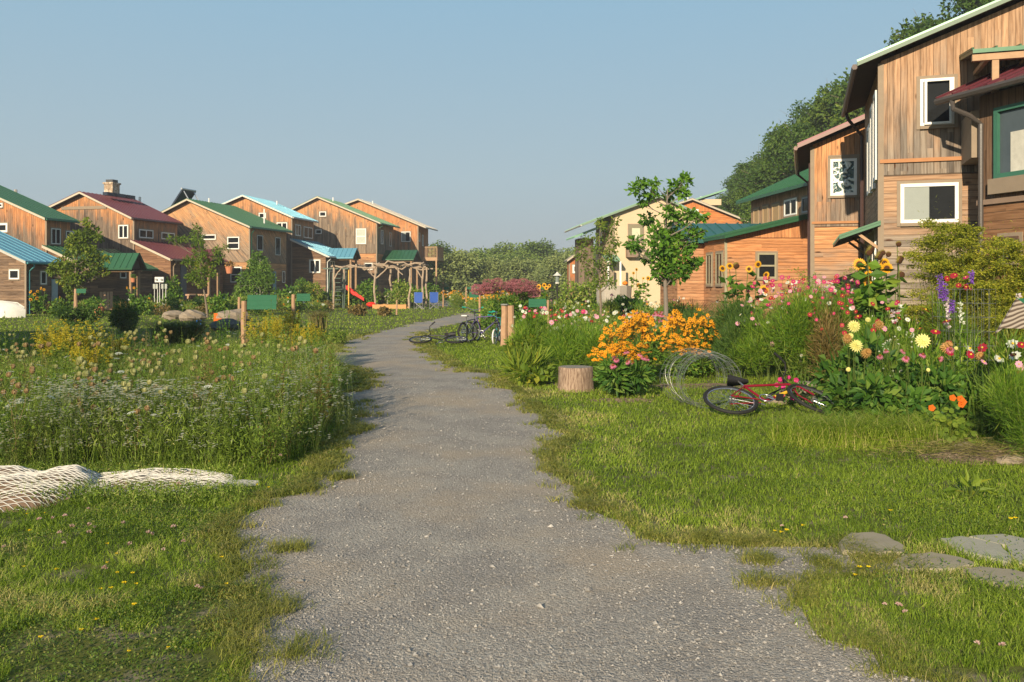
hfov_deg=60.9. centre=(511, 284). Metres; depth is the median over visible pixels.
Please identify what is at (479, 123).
sky
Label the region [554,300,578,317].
garden plant
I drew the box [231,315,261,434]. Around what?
tall weed
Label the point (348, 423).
fleabane
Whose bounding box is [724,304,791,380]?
cosmos
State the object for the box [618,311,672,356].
coneflower
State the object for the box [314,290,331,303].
shrub
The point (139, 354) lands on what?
wild carrot
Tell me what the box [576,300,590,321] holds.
garden plant
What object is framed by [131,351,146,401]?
tall weed
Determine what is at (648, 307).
garden plant
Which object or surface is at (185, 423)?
fleabane
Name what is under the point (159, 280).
meter board
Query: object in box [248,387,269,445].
tall weed
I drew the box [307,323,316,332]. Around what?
goldenrod
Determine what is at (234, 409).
tall weed
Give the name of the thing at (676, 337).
black eyed susan
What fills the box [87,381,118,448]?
fleabane
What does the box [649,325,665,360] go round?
garden plant
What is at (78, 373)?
wild carrot
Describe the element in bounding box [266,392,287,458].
tall weed
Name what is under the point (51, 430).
tall weed
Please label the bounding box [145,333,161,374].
tall weed
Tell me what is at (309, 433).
tall weed
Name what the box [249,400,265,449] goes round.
tall weed
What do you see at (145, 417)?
fleabane
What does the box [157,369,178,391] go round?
tall weed
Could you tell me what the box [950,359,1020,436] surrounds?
gladiolus
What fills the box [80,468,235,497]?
plastic netting
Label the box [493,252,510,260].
woodland tree
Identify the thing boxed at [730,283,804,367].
cosmos
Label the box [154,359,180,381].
wild carrot
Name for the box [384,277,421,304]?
shrub
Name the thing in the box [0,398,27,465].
fleabane
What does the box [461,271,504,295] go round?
woodland tree
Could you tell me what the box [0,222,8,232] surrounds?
window
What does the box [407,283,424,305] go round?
shrub
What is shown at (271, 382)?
wild carrot
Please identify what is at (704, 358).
black eyed susan
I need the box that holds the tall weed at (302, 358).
[296,332,308,375]
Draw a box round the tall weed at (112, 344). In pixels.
[109,327,120,375]
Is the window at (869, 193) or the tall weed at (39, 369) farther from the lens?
the window at (869, 193)
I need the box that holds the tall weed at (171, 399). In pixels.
[162,380,183,446]
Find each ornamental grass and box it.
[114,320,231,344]
[302,310,334,330]
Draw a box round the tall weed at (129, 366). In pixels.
[100,353,131,421]
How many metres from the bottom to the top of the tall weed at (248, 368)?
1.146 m
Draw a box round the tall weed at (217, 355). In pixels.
[206,346,222,364]
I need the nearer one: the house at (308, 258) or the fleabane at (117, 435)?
the fleabane at (117, 435)
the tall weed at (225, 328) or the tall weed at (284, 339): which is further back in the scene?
the tall weed at (225, 328)
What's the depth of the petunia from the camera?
11.86 m
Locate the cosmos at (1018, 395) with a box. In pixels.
[974,352,1023,459]
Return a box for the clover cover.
[0,451,352,681]
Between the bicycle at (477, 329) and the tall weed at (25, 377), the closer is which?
the tall weed at (25, 377)
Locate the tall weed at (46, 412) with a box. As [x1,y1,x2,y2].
[30,385,56,452]
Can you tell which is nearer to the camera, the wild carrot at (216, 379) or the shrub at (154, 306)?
the wild carrot at (216, 379)
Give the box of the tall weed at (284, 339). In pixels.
[280,322,289,362]
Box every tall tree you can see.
[715,163,743,210]
[719,152,762,208]
[724,121,793,216]
[726,134,771,205]
[731,97,821,221]
[740,80,847,223]
[778,81,847,177]
[807,14,928,138]
[820,112,858,132]
[900,0,994,38]
[914,12,957,33]
[982,0,993,5]
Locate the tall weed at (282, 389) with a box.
[275,356,285,413]
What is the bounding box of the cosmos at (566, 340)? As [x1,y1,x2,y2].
[536,309,620,375]
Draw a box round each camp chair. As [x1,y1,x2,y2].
[414,292,424,308]
[429,292,438,308]
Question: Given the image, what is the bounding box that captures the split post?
[500,304,514,345]
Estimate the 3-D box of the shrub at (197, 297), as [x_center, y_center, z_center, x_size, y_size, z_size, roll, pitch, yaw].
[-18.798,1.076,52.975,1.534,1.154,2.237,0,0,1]
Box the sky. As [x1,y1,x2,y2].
[0,0,962,252]
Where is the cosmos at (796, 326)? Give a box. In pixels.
[748,275,862,381]
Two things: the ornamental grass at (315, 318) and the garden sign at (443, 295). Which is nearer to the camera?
the ornamental grass at (315, 318)
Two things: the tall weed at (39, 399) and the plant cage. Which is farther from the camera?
the plant cage
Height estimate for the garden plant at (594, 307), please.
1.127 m
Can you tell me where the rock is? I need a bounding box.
[996,455,1023,465]
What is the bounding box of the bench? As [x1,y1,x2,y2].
[185,294,210,298]
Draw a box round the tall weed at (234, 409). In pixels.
[222,401,238,461]
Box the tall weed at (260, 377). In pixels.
[255,310,282,409]
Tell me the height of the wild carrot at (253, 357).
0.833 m
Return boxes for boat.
[0,301,25,317]
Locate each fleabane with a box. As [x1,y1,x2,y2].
[0,389,30,466]
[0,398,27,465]
[6,385,26,452]
[6,387,49,462]
[16,385,50,456]
[18,386,69,457]
[21,392,62,463]
[22,387,66,464]
[31,385,66,460]
[39,386,88,458]
[40,386,82,463]
[45,388,80,459]
[47,392,89,464]
[50,391,99,464]
[56,387,90,454]
[57,388,94,459]
[59,385,99,461]
[59,389,100,455]
[61,390,111,462]
[69,388,113,461]
[72,393,107,461]
[74,385,122,457]
[80,382,102,453]
[85,383,116,447]
[86,388,132,454]
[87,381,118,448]
[90,388,121,465]
[90,388,130,452]
[91,386,134,451]
[92,388,141,458]
[98,388,138,463]
[99,388,141,462]
[114,390,148,461]
[122,385,165,459]
[124,390,172,463]
[125,392,170,458]
[126,382,154,450]
[126,384,156,448]
[131,386,167,456]
[141,383,176,450]
[147,386,180,460]
[158,388,198,457]
[164,385,206,460]
[168,394,209,466]
[173,381,200,449]
[178,386,216,454]
[184,386,222,458]
[184,390,225,451]
[185,383,219,438]
[185,394,232,465]
[188,393,221,463]
[212,391,243,460]
[213,381,256,454]
[216,387,251,433]
[222,387,251,453]
[233,385,271,467]
[265,383,294,450]
[268,384,306,459]
[273,375,295,420]
[276,373,299,410]
[278,381,312,452]
[286,371,313,418]
[296,388,335,456]
[302,372,328,426]
[321,372,354,439]
[323,363,345,419]
[330,379,362,429]
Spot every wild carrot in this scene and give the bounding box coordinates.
[0,343,36,384]
[0,382,7,462]
[1,382,28,458]
[5,342,18,365]
[5,348,36,366]
[6,366,35,388]
[8,381,50,428]
[10,346,24,371]
[19,354,40,382]
[23,342,51,379]
[32,395,78,460]
[44,356,89,459]
[54,364,87,377]
[58,408,103,451]
[63,371,81,393]
[68,332,102,349]
[74,379,106,412]
[76,360,113,390]
[76,376,111,396]
[77,341,100,373]
[77,400,112,446]
[77,401,114,459]
[79,363,97,391]
[87,367,112,387]
[91,342,104,374]
[98,363,141,394]
[109,346,137,388]
[114,352,130,381]
[121,381,168,448]
[122,379,162,428]
[123,405,149,452]
[124,368,165,411]
[127,330,159,358]
[127,352,149,374]
[127,411,181,462]
[129,329,144,355]
[132,361,154,393]
[141,386,172,450]
[142,330,172,365]
[146,352,173,386]
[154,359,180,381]
[157,349,176,381]
[162,328,177,361]
[170,348,197,385]
[178,355,204,389]
[185,336,211,377]
[191,332,209,357]
[197,375,226,384]
[201,385,229,425]
[203,339,217,369]
[205,339,228,375]
[214,374,236,405]
[226,355,255,389]
[226,396,249,444]
[228,350,260,395]
[239,343,258,389]
[240,351,260,391]
[241,373,267,467]
[246,344,285,379]
[252,332,280,359]
[265,336,306,373]
[268,379,284,414]
[290,346,317,398]
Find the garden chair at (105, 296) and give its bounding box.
[99,292,112,313]
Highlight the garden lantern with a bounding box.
[553,272,561,308]
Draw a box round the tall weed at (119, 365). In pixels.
[112,347,130,380]
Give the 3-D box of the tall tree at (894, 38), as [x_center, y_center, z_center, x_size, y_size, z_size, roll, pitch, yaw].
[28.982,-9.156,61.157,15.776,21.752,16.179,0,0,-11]
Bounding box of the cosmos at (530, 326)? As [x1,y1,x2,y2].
[504,304,568,370]
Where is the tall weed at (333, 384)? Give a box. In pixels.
[322,357,338,411]
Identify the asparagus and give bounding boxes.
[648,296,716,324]
[677,293,763,371]
[709,313,761,377]
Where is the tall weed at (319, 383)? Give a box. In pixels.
[304,339,332,425]
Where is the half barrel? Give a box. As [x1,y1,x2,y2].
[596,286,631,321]
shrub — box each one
[45,303,105,327]
[48,297,79,314]
[83,295,102,312]
[106,300,141,332]
[109,295,133,305]
[109,301,130,313]
[129,294,152,314]
[142,301,164,313]
[148,291,182,304]
[153,303,170,314]
[157,297,175,310]
[163,274,183,301]
[166,297,191,311]
[175,300,198,310]
[180,303,201,310]
[180,318,206,338]
[188,297,209,310]
[190,294,212,306]
[192,301,213,313]
[206,294,237,311]
[208,291,233,312]
[229,293,246,306]
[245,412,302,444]
[249,309,267,313]
[271,284,299,307]
[276,296,290,310]
[285,294,313,311]
[291,276,307,306]
[295,281,326,303]
[304,300,327,311]
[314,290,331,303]
[320,300,334,310]
[320,329,346,343]
[335,290,359,306]
[347,304,367,315]
[355,277,381,305]
[372,290,385,303]
[376,288,389,303]
[376,306,393,315]
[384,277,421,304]
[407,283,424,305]
[417,283,440,304]
[555,279,596,307]
[611,293,653,318]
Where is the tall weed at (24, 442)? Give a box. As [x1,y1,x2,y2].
[11,393,36,463]
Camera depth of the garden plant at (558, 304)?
31.63 m
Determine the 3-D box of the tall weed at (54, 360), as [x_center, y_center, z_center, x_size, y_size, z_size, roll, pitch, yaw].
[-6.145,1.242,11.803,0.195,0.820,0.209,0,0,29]
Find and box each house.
[0,185,157,310]
[0,231,60,314]
[48,179,228,301]
[161,188,292,298]
[221,194,360,302]
[291,196,420,293]
[344,198,443,299]
[565,196,702,307]
[660,168,808,321]
[678,189,748,223]
[793,114,864,308]
[833,0,1023,323]
[934,62,1023,301]
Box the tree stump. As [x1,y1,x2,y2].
[557,365,593,392]
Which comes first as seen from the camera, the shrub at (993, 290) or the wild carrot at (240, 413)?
the wild carrot at (240, 413)
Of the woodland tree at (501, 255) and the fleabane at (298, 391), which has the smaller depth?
the fleabane at (298, 391)
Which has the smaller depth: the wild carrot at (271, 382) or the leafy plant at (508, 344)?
the wild carrot at (271, 382)
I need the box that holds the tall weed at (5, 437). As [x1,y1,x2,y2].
[0,401,14,461]
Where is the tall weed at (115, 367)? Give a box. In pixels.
[101,349,122,379]
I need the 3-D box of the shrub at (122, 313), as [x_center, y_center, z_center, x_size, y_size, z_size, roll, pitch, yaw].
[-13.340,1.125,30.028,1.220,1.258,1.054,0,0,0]
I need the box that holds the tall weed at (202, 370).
[196,355,227,423]
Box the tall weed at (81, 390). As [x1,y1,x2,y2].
[67,357,100,452]
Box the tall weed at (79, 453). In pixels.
[72,421,86,461]
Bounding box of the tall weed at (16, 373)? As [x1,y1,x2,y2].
[1,365,18,430]
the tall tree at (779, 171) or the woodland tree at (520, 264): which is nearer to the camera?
the tall tree at (779, 171)
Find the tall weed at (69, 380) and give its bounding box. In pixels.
[54,355,80,399]
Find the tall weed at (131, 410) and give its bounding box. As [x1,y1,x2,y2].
[122,385,138,443]
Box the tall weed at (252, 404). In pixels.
[242,376,265,445]
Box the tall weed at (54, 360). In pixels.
[53,347,69,378]
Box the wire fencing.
[660,348,741,408]
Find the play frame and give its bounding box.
[323,268,364,307]
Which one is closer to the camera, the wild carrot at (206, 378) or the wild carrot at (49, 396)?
the wild carrot at (49, 396)
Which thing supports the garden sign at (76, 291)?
on the ground at (122, 654)
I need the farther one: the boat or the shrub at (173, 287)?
the shrub at (173, 287)
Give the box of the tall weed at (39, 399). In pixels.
[34,384,47,435]
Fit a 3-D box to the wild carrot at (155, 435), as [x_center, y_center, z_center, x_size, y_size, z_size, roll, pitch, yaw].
[-3.214,1.397,7.829,0.380,0.507,0.422,0,0,-40]
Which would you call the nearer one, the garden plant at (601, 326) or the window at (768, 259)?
the garden plant at (601, 326)
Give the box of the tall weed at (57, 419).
[52,394,66,454]
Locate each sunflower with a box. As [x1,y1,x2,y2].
[28,287,61,315]
[125,287,136,302]
[535,283,553,307]
[629,268,651,301]
[718,261,768,369]
[850,244,901,334]
[879,241,909,332]
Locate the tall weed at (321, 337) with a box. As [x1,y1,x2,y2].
[314,316,326,363]
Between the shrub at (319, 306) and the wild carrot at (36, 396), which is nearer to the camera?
the wild carrot at (36, 396)
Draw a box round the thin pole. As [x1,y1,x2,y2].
[552,278,552,326]
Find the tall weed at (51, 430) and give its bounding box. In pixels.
[42,394,64,460]
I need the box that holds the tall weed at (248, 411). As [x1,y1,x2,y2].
[245,396,258,433]
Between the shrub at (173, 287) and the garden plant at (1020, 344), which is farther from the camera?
the shrub at (173, 287)
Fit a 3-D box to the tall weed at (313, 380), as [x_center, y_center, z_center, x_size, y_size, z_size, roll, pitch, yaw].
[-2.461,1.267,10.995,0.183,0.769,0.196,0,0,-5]
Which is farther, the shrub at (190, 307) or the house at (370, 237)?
the house at (370, 237)
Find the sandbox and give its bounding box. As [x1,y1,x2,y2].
[372,304,407,308]
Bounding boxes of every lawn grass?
[0,300,790,364]
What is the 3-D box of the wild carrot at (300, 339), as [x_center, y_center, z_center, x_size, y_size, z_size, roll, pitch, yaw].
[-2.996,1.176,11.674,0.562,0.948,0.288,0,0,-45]
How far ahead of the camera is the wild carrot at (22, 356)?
10.18 m
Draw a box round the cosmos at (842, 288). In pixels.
[784,274,871,321]
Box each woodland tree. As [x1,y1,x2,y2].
[427,247,505,298]
[428,240,452,255]
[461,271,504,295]
[468,246,491,256]
[469,250,491,266]
[471,255,518,295]
[486,240,521,256]
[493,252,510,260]
[500,254,523,262]
[502,255,551,298]
[504,248,538,263]
[515,258,554,298]
[516,238,558,258]
[518,263,566,298]
[521,252,567,299]
[541,248,574,259]
[559,245,574,253]
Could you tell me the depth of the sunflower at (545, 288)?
34.03 m
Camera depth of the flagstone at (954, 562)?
5.10 m
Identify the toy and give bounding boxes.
[214,313,219,320]
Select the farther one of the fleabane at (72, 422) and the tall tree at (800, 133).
the tall tree at (800, 133)
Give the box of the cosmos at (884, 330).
[840,299,933,368]
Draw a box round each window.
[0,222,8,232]
[8,268,20,279]
[39,270,47,285]
[50,227,60,244]
[65,230,73,241]
[118,224,128,238]
[119,272,126,278]
[138,228,153,239]
[161,231,174,239]
[201,234,216,240]
[227,236,239,249]
[230,266,241,282]
[256,234,262,250]
[258,212,266,218]
[275,237,280,255]
[276,222,287,232]
[282,271,284,282]
[295,224,300,236]
[303,226,312,238]
[309,259,320,272]
[315,229,321,234]
[319,211,326,216]
[329,260,334,271]
[355,228,366,244]
[364,262,372,269]
[380,229,383,244]
[389,232,390,246]
[401,231,410,241]
[572,264,574,273]
[598,228,602,244]
[628,224,643,242]
[705,252,712,286]
[715,250,723,286]
[753,207,759,223]
[755,251,777,279]
[762,203,768,223]
[772,201,779,220]
[783,195,797,217]
[801,195,806,214]
[828,156,858,197]
[867,123,871,195]
[870,103,875,191]
[873,90,877,182]
[897,179,961,226]
[916,74,957,129]
[993,101,1023,178]
[997,232,1022,264]
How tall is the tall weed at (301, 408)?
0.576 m
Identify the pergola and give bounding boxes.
[331,260,432,308]
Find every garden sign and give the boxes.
[74,289,85,318]
[241,295,276,343]
[291,294,309,323]
[442,287,448,306]
[469,292,480,324]
[529,299,548,326]
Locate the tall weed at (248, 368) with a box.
[246,338,267,434]
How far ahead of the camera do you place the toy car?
59.83 m
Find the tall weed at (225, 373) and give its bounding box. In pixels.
[216,342,233,390]
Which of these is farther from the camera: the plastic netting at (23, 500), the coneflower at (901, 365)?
the coneflower at (901, 365)
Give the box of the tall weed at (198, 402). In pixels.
[188,380,212,438]
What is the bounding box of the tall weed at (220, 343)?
[216,320,224,356]
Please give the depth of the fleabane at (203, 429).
8.13 m
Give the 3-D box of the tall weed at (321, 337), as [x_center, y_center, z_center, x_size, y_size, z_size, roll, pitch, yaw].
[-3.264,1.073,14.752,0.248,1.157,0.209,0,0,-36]
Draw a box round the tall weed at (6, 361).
[0,311,15,413]
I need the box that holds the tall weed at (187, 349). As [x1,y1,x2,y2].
[181,329,193,359]
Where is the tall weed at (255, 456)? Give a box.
[251,433,265,469]
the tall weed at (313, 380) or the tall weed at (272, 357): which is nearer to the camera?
the tall weed at (272, 357)
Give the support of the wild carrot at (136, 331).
on the ground at (122, 654)
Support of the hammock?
on the ground at (122, 654)
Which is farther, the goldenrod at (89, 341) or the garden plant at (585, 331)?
the garden plant at (585, 331)
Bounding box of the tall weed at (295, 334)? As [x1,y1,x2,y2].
[290,317,300,353]
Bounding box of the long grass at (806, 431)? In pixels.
[747,404,999,449]
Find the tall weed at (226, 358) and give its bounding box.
[219,350,229,374]
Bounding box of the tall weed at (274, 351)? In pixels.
[268,340,277,363]
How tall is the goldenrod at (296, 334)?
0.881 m
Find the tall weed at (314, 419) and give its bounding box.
[304,396,324,443]
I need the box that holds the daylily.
[491,335,557,382]
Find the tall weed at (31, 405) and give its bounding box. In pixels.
[17,385,39,446]
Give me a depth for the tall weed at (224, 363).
11.99 m
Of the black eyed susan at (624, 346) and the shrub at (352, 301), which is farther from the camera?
the shrub at (352, 301)
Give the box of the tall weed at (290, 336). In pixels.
[286,318,292,348]
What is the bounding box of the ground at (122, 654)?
[0,298,1023,681]
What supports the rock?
on the ground at (122, 654)
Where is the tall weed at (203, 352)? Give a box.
[193,342,208,414]
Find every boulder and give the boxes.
[161,310,181,319]
[179,309,206,320]
[210,318,240,330]
[216,308,250,321]
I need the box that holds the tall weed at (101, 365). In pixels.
[83,346,108,389]
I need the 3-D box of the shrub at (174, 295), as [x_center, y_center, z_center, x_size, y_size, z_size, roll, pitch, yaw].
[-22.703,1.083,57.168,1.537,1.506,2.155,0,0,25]
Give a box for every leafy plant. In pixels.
[497,330,547,364]
[513,362,554,386]
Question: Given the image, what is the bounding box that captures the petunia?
[775,375,826,406]
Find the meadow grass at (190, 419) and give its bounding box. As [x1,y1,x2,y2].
[0,323,371,472]
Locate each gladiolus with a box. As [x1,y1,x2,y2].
[869,304,938,384]
[923,299,1008,419]
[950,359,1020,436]
[971,293,1023,420]
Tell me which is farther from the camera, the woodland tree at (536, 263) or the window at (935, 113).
the woodland tree at (536, 263)
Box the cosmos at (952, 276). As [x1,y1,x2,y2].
[919,273,985,359]
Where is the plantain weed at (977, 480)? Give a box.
[941,468,1003,499]
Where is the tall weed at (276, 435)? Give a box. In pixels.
[270,395,288,466]
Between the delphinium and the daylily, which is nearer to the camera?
the delphinium
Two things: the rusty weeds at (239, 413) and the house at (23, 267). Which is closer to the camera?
the rusty weeds at (239, 413)
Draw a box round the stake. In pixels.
[238,297,240,308]
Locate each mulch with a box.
[590,398,657,402]
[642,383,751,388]
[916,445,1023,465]
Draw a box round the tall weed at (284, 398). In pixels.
[273,370,297,424]
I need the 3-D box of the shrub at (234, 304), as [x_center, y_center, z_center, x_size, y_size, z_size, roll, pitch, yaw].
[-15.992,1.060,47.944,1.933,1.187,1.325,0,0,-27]
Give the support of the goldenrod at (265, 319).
on the ground at (122, 654)
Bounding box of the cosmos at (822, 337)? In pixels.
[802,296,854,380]
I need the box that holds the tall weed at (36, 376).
[30,357,55,399]
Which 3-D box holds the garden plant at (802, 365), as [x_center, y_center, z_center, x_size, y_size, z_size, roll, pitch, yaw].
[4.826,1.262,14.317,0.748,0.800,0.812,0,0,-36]
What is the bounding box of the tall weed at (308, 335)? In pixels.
[305,320,314,349]
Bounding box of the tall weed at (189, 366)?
[176,352,193,379]
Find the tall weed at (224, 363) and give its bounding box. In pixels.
[218,349,231,374]
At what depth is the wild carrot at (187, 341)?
11.04 m
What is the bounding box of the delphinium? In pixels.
[915,270,974,418]
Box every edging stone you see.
[765,398,786,404]
[795,381,815,390]
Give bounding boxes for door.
[51,279,57,302]
[180,265,186,299]
[273,271,275,293]
[864,234,867,272]
[868,231,871,278]
[872,227,877,315]
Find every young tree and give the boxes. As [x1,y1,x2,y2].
[44,217,111,305]
[165,223,231,317]
[232,249,278,296]
[573,216,622,321]
[621,170,710,324]
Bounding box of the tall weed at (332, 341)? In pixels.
[318,316,333,377]
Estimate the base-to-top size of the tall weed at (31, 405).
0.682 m
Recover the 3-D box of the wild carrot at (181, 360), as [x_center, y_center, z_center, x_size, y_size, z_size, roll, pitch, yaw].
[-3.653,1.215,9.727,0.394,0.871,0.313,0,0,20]
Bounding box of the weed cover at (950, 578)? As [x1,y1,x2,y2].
[701,431,1023,605]
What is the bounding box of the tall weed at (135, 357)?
[127,344,143,375]
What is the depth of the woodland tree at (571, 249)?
155.62 m
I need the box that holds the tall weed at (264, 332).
[254,299,271,358]
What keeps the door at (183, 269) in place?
in the house at (125, 223)
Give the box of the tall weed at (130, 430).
[124,408,139,451]
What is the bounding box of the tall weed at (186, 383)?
[183,348,203,417]
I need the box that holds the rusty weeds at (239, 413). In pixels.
[0,348,343,464]
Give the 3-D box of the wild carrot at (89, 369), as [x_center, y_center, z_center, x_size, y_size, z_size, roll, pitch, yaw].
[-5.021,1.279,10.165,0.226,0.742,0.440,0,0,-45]
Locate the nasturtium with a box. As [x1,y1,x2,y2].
[921,395,977,444]
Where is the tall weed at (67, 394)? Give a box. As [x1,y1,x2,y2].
[61,381,77,425]
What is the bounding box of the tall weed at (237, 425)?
[226,402,241,457]
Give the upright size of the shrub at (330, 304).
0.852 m
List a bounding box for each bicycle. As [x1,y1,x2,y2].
[409,321,467,344]
[457,311,499,341]
[458,306,482,343]
[488,314,507,343]
[703,352,833,414]
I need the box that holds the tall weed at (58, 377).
[46,351,76,392]
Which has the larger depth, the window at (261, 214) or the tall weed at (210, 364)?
the window at (261, 214)
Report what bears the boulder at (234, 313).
on the ground at (122, 654)
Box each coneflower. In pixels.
[592,350,656,397]
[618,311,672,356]
[876,344,953,409]
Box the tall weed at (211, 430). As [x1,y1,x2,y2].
[205,387,230,465]
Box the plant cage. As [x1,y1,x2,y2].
[932,289,995,389]
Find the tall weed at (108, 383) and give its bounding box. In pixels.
[103,370,119,401]
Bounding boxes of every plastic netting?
[0,465,100,512]
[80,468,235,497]
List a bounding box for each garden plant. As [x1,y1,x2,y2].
[447,291,462,309]
[463,301,472,312]
[466,296,485,311]
[517,308,554,334]
[534,300,555,317]
[543,309,575,328]
[546,295,570,315]
[549,305,578,326]
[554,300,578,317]
[559,312,589,332]
[566,300,590,317]
[572,310,598,323]
[573,310,615,325]
[574,304,599,317]
[575,318,599,359]
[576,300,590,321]
[588,302,599,316]
[588,317,613,342]
[597,293,624,322]
[598,314,630,328]
[603,325,621,339]
[610,310,631,323]
[621,301,651,317]
[643,303,663,325]
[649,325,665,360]
[777,336,837,385]
[781,341,823,382]
[808,325,906,405]
[810,340,845,382]
[833,299,906,332]
[846,315,922,347]
[887,299,933,339]
[887,304,935,366]
[896,325,1003,383]
[899,324,933,363]
[908,344,972,366]
[914,304,980,348]
[929,335,992,363]
[939,319,1023,391]
[963,370,1022,439]
[976,328,1023,383]
[980,328,1023,371]
[1003,353,1023,377]
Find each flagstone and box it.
[838,532,904,557]
[893,552,978,572]
[940,536,1012,565]
[963,566,1023,589]
[970,534,1023,566]
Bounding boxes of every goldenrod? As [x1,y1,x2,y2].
[30,319,57,364]
[34,334,54,365]
[35,334,57,364]
[46,318,68,364]
[46,321,69,368]
[54,319,76,365]
[60,335,76,365]
[63,320,88,369]
[68,342,87,373]
[70,341,93,368]
[73,333,92,350]
[81,350,96,375]
[83,318,108,356]
[87,349,98,375]
[89,332,111,361]
[92,341,112,384]
[107,334,123,365]
[110,340,129,359]
[114,333,130,368]
[241,312,258,349]
[246,331,257,353]
[258,312,274,326]
[258,322,267,343]
[263,311,276,324]
[265,312,281,346]
[265,323,281,348]
[271,311,285,342]
[273,324,283,350]
[277,311,293,337]
[281,310,294,344]
[281,333,297,346]
[286,310,299,329]
[288,312,301,333]
[292,325,302,344]
[300,328,313,352]
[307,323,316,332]
[312,326,324,339]
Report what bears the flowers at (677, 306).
on the ground at (122, 654)
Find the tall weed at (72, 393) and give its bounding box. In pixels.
[63,363,89,441]
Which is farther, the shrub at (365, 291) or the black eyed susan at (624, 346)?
the shrub at (365, 291)
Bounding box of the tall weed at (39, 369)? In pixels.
[33,353,62,401]
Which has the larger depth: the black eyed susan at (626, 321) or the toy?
the toy
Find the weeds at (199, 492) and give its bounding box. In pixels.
[0,454,259,507]
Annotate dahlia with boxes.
[818,317,906,422]
[846,368,948,424]
[893,334,987,424]
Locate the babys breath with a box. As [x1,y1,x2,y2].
[865,336,916,381]
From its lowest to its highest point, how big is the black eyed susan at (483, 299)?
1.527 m
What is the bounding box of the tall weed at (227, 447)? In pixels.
[215,393,238,465]
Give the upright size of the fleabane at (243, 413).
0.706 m
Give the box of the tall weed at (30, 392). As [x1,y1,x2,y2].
[21,358,52,439]
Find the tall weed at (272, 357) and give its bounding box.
[268,310,295,407]
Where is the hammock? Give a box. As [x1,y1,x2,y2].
[995,298,1023,332]
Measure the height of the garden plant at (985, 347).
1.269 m
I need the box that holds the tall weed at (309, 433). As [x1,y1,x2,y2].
[301,394,317,451]
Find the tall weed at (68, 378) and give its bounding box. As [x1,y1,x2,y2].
[51,352,72,405]
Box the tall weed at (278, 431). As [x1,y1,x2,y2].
[272,391,296,464]
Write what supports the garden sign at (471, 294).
on the ground at (122, 654)
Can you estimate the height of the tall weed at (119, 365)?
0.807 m
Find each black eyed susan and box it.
[438,291,448,304]
[466,297,486,315]
[470,288,497,317]
[476,291,500,317]
[587,344,608,384]
[596,343,620,373]
[599,322,623,356]
[603,341,633,376]
[605,343,630,374]
[607,316,633,353]
[615,341,640,361]
[615,342,635,361]
[617,313,642,353]
[622,320,646,360]
[623,310,649,360]
[624,314,652,382]
[628,342,657,385]
[633,311,654,366]
[633,313,659,369]
[657,311,682,367]
[657,333,685,376]
[659,338,687,378]
[660,309,687,365]
[660,318,685,363]
[664,312,686,370]
[675,337,701,378]
[678,335,701,376]
[681,316,706,372]
[685,308,709,373]
[688,337,713,377]
[695,314,717,371]
[695,316,720,372]
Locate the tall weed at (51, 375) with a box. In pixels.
[45,358,69,392]
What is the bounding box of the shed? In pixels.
[564,255,574,298]
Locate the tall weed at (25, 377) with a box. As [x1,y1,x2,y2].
[19,354,33,404]
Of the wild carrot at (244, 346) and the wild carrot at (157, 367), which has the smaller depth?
the wild carrot at (244, 346)
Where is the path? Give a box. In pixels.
[232,300,929,681]
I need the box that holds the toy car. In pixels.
[366,302,374,308]
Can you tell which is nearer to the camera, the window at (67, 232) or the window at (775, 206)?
the window at (775, 206)
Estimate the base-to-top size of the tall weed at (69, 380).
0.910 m
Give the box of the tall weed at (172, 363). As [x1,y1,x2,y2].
[168,351,180,376]
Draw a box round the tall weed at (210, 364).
[189,352,211,437]
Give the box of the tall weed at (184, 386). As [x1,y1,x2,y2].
[171,349,193,438]
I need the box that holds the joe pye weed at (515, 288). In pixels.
[471,278,539,332]
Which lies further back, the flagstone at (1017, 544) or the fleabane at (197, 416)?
the fleabane at (197, 416)
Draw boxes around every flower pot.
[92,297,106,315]
[130,274,136,281]
[224,260,235,273]
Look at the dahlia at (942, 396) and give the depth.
9.68 m
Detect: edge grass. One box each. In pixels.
[178,331,983,681]
[508,373,557,383]
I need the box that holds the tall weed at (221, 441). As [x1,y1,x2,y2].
[210,412,225,463]
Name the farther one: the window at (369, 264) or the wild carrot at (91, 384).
the window at (369, 264)
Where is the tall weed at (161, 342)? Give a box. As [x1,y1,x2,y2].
[152,315,167,371]
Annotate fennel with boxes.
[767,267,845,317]
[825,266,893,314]
[897,209,1023,352]
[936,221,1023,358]
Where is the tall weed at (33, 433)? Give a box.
[28,411,41,450]
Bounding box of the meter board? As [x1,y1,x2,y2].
[153,277,166,310]
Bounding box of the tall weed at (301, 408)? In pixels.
[294,396,305,447]
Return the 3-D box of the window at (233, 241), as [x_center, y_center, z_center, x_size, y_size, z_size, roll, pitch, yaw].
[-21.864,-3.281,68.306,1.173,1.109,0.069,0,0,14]
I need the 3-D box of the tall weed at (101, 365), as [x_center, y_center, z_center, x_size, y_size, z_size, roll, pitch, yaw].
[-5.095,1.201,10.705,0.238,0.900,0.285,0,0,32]
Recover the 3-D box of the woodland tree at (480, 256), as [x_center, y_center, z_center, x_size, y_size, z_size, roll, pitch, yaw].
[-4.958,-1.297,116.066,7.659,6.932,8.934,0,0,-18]
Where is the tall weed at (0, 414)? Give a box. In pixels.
[0,389,8,446]
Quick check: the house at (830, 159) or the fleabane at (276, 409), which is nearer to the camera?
the fleabane at (276, 409)
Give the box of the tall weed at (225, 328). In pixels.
[218,305,229,345]
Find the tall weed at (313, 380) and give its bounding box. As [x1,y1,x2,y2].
[309,354,323,389]

